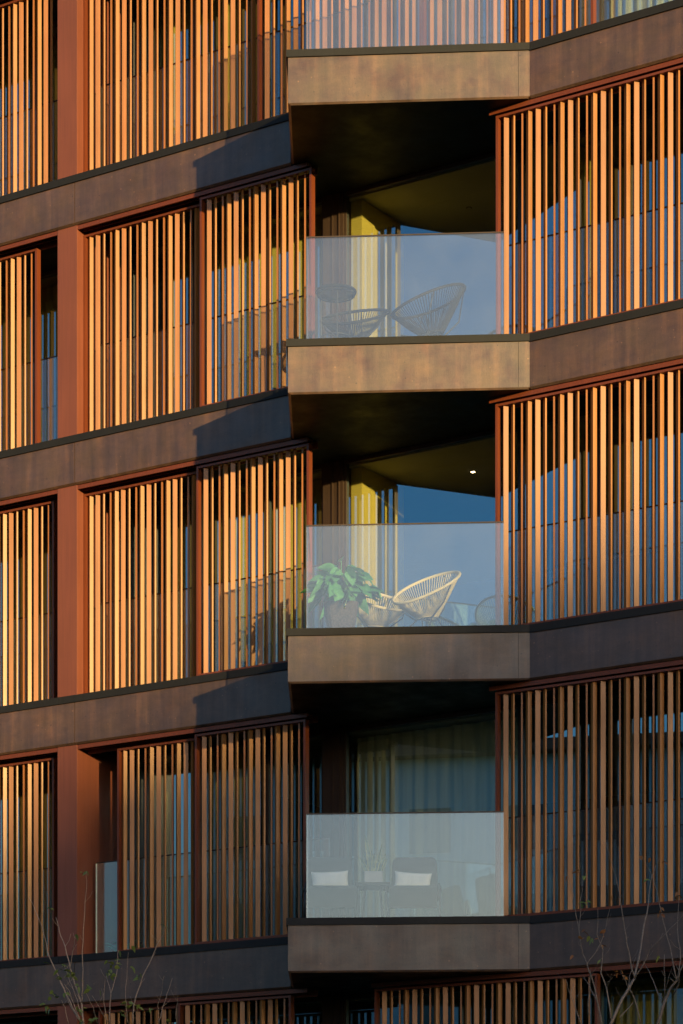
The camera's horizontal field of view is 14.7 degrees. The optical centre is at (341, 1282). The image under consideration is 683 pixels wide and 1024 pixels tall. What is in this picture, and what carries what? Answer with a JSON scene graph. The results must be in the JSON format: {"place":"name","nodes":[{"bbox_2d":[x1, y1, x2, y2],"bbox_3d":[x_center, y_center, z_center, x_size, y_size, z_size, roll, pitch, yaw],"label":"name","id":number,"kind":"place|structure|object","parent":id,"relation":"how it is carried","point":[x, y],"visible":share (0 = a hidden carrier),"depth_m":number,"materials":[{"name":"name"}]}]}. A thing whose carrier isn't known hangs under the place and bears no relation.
{"place":"outdoors","nodes":[
{"label":"outdoors","id":0,"kind":"place"},
{"bbox_3d":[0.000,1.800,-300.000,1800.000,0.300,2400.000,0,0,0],"label":"ground","id":1,"kind":"structure","parent":0,"visible":0},
{"bbox_2d":[29,871,98,1023],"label":"young tree","id":2,"kind":"object","parent":1,"relation":"on","point":[88,987],"visible":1,"depth_m":25.51,"materials":[{"name":"green plant"}]},
{"bbox_2d":[86,950,121,1023],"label":"young tree","id":3,"kind":"object","parent":1,"relation":"on","point":[117,967],"visible":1,"depth_m":25.78,"materials":[{"name":"green plant"}]},
{"bbox_2d":[119,923,165,1023],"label":"young tree","id":4,"kind":"object","parent":1,"relation":"on","point":[134,979],"visible":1,"depth_m":25.23,"materials":[{"name":"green plant"}]},
{"bbox_2d":[147,977,177,1023],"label":"young tree","id":5,"kind":"object","parent":1,"relation":"on","point":[167,1020],"visible":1,"depth_m":25.93,"materials":[{"name":"green plant"}]},
{"bbox_2d":[0,0,682,1023],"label":"apartment building","id":6,"kind":"structure","parent":1,"relation":"on","point":[510,446],"depth_m":30.50,"materials":[{"name":"concrete"}]},
{"bbox_2d":[1,276,30,289],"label":"window","id":7,"kind":"structure","parent":6,"relation":"in","point":[28,279],"depth_m":33.37,"materials":[{"name":"brown metal"}]},
{"bbox_2d":[0,28,32,186],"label":"window","id":8,"kind":"structure","parent":6,"relation":"in","point":[30,32],"depth_m":33.21,"materials":[{"name":"brown metal"}]},
{"bbox_2d":[0,1018,32,1023],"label":"window","id":9,"kind":"structure","parent":6,"relation":"in","point":[20,1020],"depth_m":33.37,"materials":[{"name":"brown metal"}]},
{"bbox_2d":[1,523,32,700],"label":"window","id":10,"kind":"structure","parent":6,"relation":"in","point":[20,528],"depth_m":33.21,"materials":[{"name":"brown metal"}]},
{"bbox_2d":[1,770,32,957],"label":"window","id":11,"kind":"structure","parent":6,"relation":"in","point":[20,774],"depth_m":33.21,"materials":[{"name":"brown metal"}]},
{"bbox_2d":[1,779,51,959],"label":"curtain","id":12,"kind":"object","parent":6,"relation":"hanging from","point":[20,863],"visible":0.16,"depth_m":33.63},
{"bbox_2d":[1,532,51,705],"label":"curtain","id":13,"kind":"object","parent":6,"relation":"hanging from","point":[45,618],"visible":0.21,"depth_m":33.61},
{"bbox_2d":[0,38,57,195],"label":"curtain","id":14,"kind":"object","parent":6,"relation":"hanging from","point":[55,109],"visible":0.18,"depth_m":33.59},
{"bbox_2d":[1,284,57,450],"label":"curtain","id":15,"kind":"object","parent":6,"relation":"hanging from","point":[49,367],"visible":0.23,"depth_m":33.45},
{"bbox_2d":[33,519,51,700],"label":"window","id":16,"kind":"structure","parent":6,"relation":"in","point":[45,522],"depth_m":33.20,"materials":[{"name":"brown metal"}]},
{"bbox_2d":[33,768,51,957],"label":"window","id":17,"kind":"structure","parent":6,"relation":"in","point":[45,770],"depth_m":33.20,"materials":[{"name":"brown metal"}]},
{"bbox_2d":[33,269,57,443],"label":"window","id":18,"kind":"structure","parent":6,"relation":"in","point":[51,273],"depth_m":33.20,"materials":[{"name":"brown metal"}]},
{"bbox_2d":[33,1016,57,1023],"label":"window","id":19,"kind":"structure","parent":6,"relation":"in","point":[36,1020],"depth_m":33.13,"materials":[{"name":"brown metal"}]},
{"bbox_2d":[35,20,57,185],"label":"window","id":20,"kind":"structure","parent":6,"relation":"in","point":[55,23],"depth_m":33.19,"materials":[{"name":"brown metal"}]},
{"bbox_2d":[107,943,116,950],"bbox_3d":[-2.728,-3.988,31.873,0.316,0.217,0.274,0,0,30],"label":"herb pot","id":21,"kind":"object","parent":6,"relation":"on","point":[113,947],"visible":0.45,"depth_m":31.87,"materials":[{"name":"ceramic"}]},
{"bbox_2d":[126,491,191,686],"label":"window","id":22,"kind":"structure","parent":6,"relation":"in","point":[184,495],"depth_m":32.40,"materials":[{"name":"brown metal"}]},
{"bbox_2d":[127,1006,191,1023],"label":"window","id":23,"kind":"structure","parent":6,"relation":"in","point":[172,1010],"depth_m":32.21,"materials":[{"name":"brown metal"}]},
{"bbox_2d":[126,232,193,422],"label":"window","id":24,"kind":"structure","parent":6,"relation":"in","point":[187,237],"depth_m":32.39,"materials":[{"name":"brown metal"}]},
{"bbox_2d":[127,0,194,158],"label":"window","id":25,"kind":"structure","parent":6,"relation":"in","point":[127,0],"depth_m":32.39,"materials":[{"name":"brown metal"}]},
{"bbox_2d":[127,748,194,948],"bbox_3d":[-2.184,-5.154,32.154,1.046,2.547,0.070,0,0,33],"label":"window","id":26,"kind":"structure","parent":6,"relation":"in","point":[142,757],"depth_m":32.39,"materials":[{"name":"brown metal"}]},
{"bbox_2d":[144,751,254,945],"bbox_3d":[-1.709,-5.120,32.102,1.698,2.460,0.083,0,0,33],"label":"curtain","id":27,"kind":"object","parent":6,"relation":"hanging from","point":[214,847],"visible":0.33,"depth_m":31.98,"materials":[{"name":"white fabric"}]},
{"bbox_2d":[160,0,256,149],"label":"curtain","id":28,"kind":"object","parent":6,"relation":"hanging from","point":[215,68],"visible":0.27,"depth_m":32.06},
{"bbox_2d":[195,1001,266,1023],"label":"window","id":29,"kind":"structure","parent":6,"relation":"in","point":[197,1008],"depth_m":31.61,"materials":[{"name":"brown metal"}]},
{"bbox_2d":[199,213,266,406],"bbox_3d":[-1.305,-11.353,31.581,1.048,2.547,0.070,0,0,33],"label":"window","id":30,"kind":"structure","parent":6,"relation":"in","point":[246,221],"depth_m":31.53,"materials":[{"name":"brown metal"}]},
{"bbox_2d":[208,476,264,663],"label":"window","id":31,"kind":"structure","parent":6,"relation":"in","point":[243,483],"depth_m":31.28,"materials":[{"name":"brown metal"}]},
{"bbox_2d":[207,738,266,935],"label":"window","id":32,"kind":"structure","parent":6,"relation":"in","point":[240,744],"depth_m":31.28,"materials":[{"name":"brown metal"}]},
{"bbox_2d":[170,479,321,679],"bbox_3d":[-1.107,-8.220,31.712,2.332,2.460,0.085,0,0,33],"label":"curtain","id":33,"kind":"object","parent":6,"relation":"hanging from","point":[316,532],"visible":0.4,"depth_m":31.74,"materials":[{"name":"white fabric"}]},
{"bbox_2d":[172,216,321,412],"bbox_3d":[-1.104,-11.320,31.709,2.341,2.460,0.085,0,0,33],"label":"curtain","id":34,"kind":"object","parent":6,"relation":"hanging from","point":[318,253],"visible":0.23,"depth_m":31.74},
{"bbox_2d":[264,0,264,118],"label":"window","id":35,"kind":"structure","parent":6,"relation":"in","point":[264,0],"depth_m":31.28,"materials":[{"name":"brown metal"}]},
{"bbox_2d":[270,0,271,116],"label":"window","id":36,"kind":"structure","parent":6,"relation":"in","point":[270,0],"depth_m":31.29,"materials":[{"name":"brown metal"}]},
{"bbox_2d":[267,198,322,390],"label":"window","id":37,"kind":"structure","parent":6,"relation":"in","point":[318,202],"depth_m":31.26,"materials":[{"name":"brown metal"}]},
{"bbox_2d":[267,731,322,935],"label":"window","id":38,"kind":"structure","parent":6,"relation":"in","point":[319,733],"depth_m":31.26,"materials":[{"name":"brown metal"}]},
{"bbox_2d":[267,997,322,1023],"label":"window","id":39,"kind":"structure","parent":6,"relation":"in","point":[319,999],"depth_m":31.00,"materials":[{"name":"brown metal"}]},
{"bbox_2d":[268,464,322,662],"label":"window","id":40,"kind":"structure","parent":6,"relation":"in","point":[319,467],"depth_m":31.27,"materials":[{"name":"brown metal"}]},
{"bbox_2d":[303,857,359,917],"bbox_3d":[-0.115,-4.289,28.953,0.605,0.822,0.656,0,0,-3],"label":"armchair","id":41,"kind":"object","parent":6,"relation":"on","point":[325,896],"visible":0.84,"depth_m":28.64,"materials":[{"name":"fabric"}]},
{"bbox_2d":[311,871,347,885],"bbox_3d":[-0.125,-4.420,29.100,0.410,0.210,0.120,-3,-10,-2],"label":"cushion","id":42,"kind":"object","parent":41,"relation":"on","point":[340,878],"visible":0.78,"depth_m":29.05,"materials":[{"name":"white fabric"}]},
{"bbox_2d":[315,283,356,337],"bbox_3d":[-0.060,-10.438,28.830,0.452,0.716,0.452,0,0,0],"label":"side table","id":43,"kind":"object","parent":6,"relation":"on","point":[339,298],"visible":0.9,"depth_m":28.76,"materials":[{"name":"metal"}]},
{"bbox_2d":[300,556,383,627],"bbox_3d":[-0.008,-7.434,28.882,0.875,0.908,0.804,0,0,-28],"label":"potted plant","id":44,"kind":"object","parent":6,"relation":"on","point":[344,600],"visible":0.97,"depth_m":28.71,"materials":[{"name":"green plant"}]},
{"bbox_2d":[322,308,389,337],"bbox_3d":[0.135,-10.462,29.189,0.777,0.775,0.730,0,0,15],"label":"cord chair","id":45,"kind":"object","parent":6,"relation":"on","point":[363,332],"visible":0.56,"depth_m":29.09,"materials":[{"name":"wicker"}]},
{"bbox_2d":[355,882,389,916],"bbox_3d":[0.339,-4.114,28.930,0.380,0.471,0.380,0,0,0],"label":"side table","id":46,"kind":"object","parent":6,"relation":"on","point":[372,886],"visible":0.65,"depth_m":28.80,"materials":[{"name":"metal"}]},
{"bbox_2d":[360,836,387,881],"bbox_3d":[0.352,-4.622,28.930,0.303,0.540,0.200,0,0,0],"label":"snake plant","id":47,"kind":"object","parent":46,"relation":"on","point":[373,868],"visible":1,"depth_m":28.91,"materials":[{"name":"green plant"}]},
{"bbox_2d":[357,593,409,626],"bbox_3d":[0.391,-7.382,29.418,0.776,0.816,0.797,0,0,-28],"label":"cord chair","id":48,"kind":"object","parent":6,"relation":"on","point":[397,613],"visible":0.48,"depth_m":29.30,"materials":[{"name":"wicker"}]},
{"bbox_2d":[385,857,441,916],"bbox_3d":[0.792,-4.289,28.953,0.605,0.822,0.656,0,0,3],"label":"armchair","id":49,"kind":"object","parent":6,"relation":"on","point":[420,896],"visible":0.95,"depth_m":28.65,"materials":[{"name":"fabric"}]},
{"bbox_2d":[394,871,431,885],"bbox_3d":[0.782,-4.410,29.100,0.410,0.210,0.120,4,-10,3],"label":"cushion","id":50,"kind":"object","parent":49,"relation":"on","point":[405,879],"visible":0.66,"depth_m":29.05,"materials":[{"name":"white fabric"}]},
{"bbox_2d":[392,571,460,625],"bbox_3d":[0.913,-7.417,29.015,0.777,0.886,0.753,0,0,40],"label":"cord chair","id":51,"kind":"object","parent":6,"relation":"on","point":[435,613],"visible":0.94,"depth_m":28.96,"materials":[{"name":"wicker"}]},
{"bbox_2d":[390,283,465,335],"bbox_3d":[0.950,-10.492,29.023,0.833,0.835,0.777,0,0,-8],"label":"cord chair","id":52,"kind":"object","parent":6,"relation":"on","point":[433,330],"visible":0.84,"depth_m":28.89,"materials":[{"name":"wicker"}]},
{"bbox_2d":[344,145,519,333],"bbox_3d":[1.023,-11.353,30.069,2.330,2.547,0.070,0,0,33],"label":"window","id":53,"kind":"structure","parent":6,"relation":"in","point":[489,156],"depth_m":30.17,"materials":[{"name":"brown metal"}]},
{"bbox_2d":[344,424,519,623],"bbox_3d":[1.023,-8.254,30.069,2.330,2.547,0.070,0,0,33],"label":"window","id":54,"kind":"structure","parent":6,"relation":"in","point":[347,462],"depth_m":30.15,"materials":[{"name":"brown metal"}]},
{"bbox_2d":[344,704,519,916],"bbox_3d":[1.023,-5.154,30.069,2.330,2.547,0.070,0,0,33],"label":"window","id":55,"kind":"structure","parent":6,"relation":"in","point":[517,706],"depth_m":30.25,"materials":[{"name":"brown metal"}]},
{"bbox_2d":[344,983,519,1023],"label":"window","id":56,"kind":"structure","parent":6,"relation":"in","point":[489,987],"depth_m":30.24,"materials":[{"name":"brown metal"}]},
{"bbox_2d":[357,717,517,916],"bbox_3d":[1.153,-5.120,30.266,2.298,2.460,0.113,0,0,33],"label":"curtain","id":57,"kind":"object","parent":6,"relation":"hanging from","point":[446,769],"visible":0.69,"depth_m":30.25,"materials":[{"name":"white fabric"}]},
{"bbox_2d":[518,0,518,41],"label":"window","id":58,"kind":"structure","parent":6,"relation":"in","point":[518,0],"depth_m":29.42,"materials":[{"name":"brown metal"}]},
{"bbox_2d":[520,978,594,1023],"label":"window","id":59,"kind":"structure","parent":6,"relation":"in","point":[551,983],"depth_m":29.38,"materials":[{"name":"brown metal"}]},
{"bbox_2d":[520,124,598,333],"bbox_3d":[2.412,-11.353,29.163,0.978,2.547,0.070,0,0,33],"label":"window","id":60,"kind":"structure","parent":6,"relation":"in","point":[550,140],"depth_m":29.40,"materials":[{"name":"brown metal"}]},
{"bbox_2d":[520,408,598,623],"bbox_3d":[2.412,-8.254,29.163,0.978,2.547,0.070,0,0,33],"label":"window","id":61,"kind":"structure","parent":6,"relation":"in","point":[581,414],"depth_m":29.40,"materials":[{"name":"brown metal"}]},
{"bbox_2d":[520,693,598,913],"bbox_3d":[2.412,-5.154,29.163,0.978,2.547,0.070,0,0,33],"label":"window","id":62,"kind":"structure","parent":6,"relation":"in","point":[583,697],"depth_m":29.40,"materials":[{"name":"brown metal"}]},
{"bbox_2d":[521,0,598,41],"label":"window","id":63,"kind":"structure","parent":6,"relation":"in","point":[597,1],"depth_m":29.39,"materials":[{"name":"brown metal"}]},
{"bbox_2d":[573,144,590,321],"bbox_3d":[2.665,-11.320,29.247,0.245,2.460,0.074,0,0,39],"label":"curtain","id":64,"kind":"object","parent":6,"relation":"hanging from","point":[582,233],"visible":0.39,"depth_m":29.26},
{"bbox_2d":[599,0,603,21],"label":"window","id":65,"kind":"structure","parent":6,"relation":"in","point":[601,2],"depth_m":28.86,"materials":[{"name":"brown metal"}]},
{"bbox_2d":[599,102,682,316],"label":"window","id":66,"kind":"structure","parent":6,"relation":"in","point":[649,113],"depth_m":28.78,"materials":[{"name":"brown metal"}]},
{"bbox_2d":[599,392,682,611],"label":"window","id":67,"kind":"structure","parent":6,"relation":"in","point":[649,401],"depth_m":28.81,"materials":[{"name":"brown metal"}]},
{"bbox_2d":[599,682,682,906],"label":"window","id":68,"kind":"structure","parent":6,"relation":"in","point":[649,688],"depth_m":28.83,"materials":[{"name":"brown metal"}]},
{"bbox_2d":[611,0,671,17],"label":"curtain","id":69,"kind":"object","parent":6,"relation":"hanging from","point":[620,7],"visible":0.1,"depth_m":28.91,"materials":[{"name":"white fabric"}]},
{"bbox_2d":[600,972,682,1023],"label":"window","id":70,"kind":"structure","parent":6,"relation":"in","point":[659,975],"depth_m":28.73,"materials":[{"name":"brown metal"}]},
{"bbox_2d":[610,982,682,1023],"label":"curtain","id":71,"kind":"object","parent":6,"relation":"hanging from","point":[648,1001],"visible":0.86,"depth_m":28.79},
{"bbox_2d":[557,869,610,1023],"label":"young tree","id":72,"kind":"object","parent":1,"relation":"on","point":[580,937],"visible":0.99,"depth_m":24.98,"materials":[{"name":"brown plant"}]},
{"bbox_2d":[594,844,682,1023],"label":"young tree","id":73,"kind":"object","parent":1,"relation":"on","point":[612,1018],"visible":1,"depth_m":24.59,"materials":[{"name":"brown plant"}]},
{"bbox_2d":[633,841,682,1023],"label":"young tree","id":74,"kind":"object","parent":1,"relation":"on","point":[671,986],"visible":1,"depth_m":25.17,"materials":[{"name":"brown plant"}]}
]}

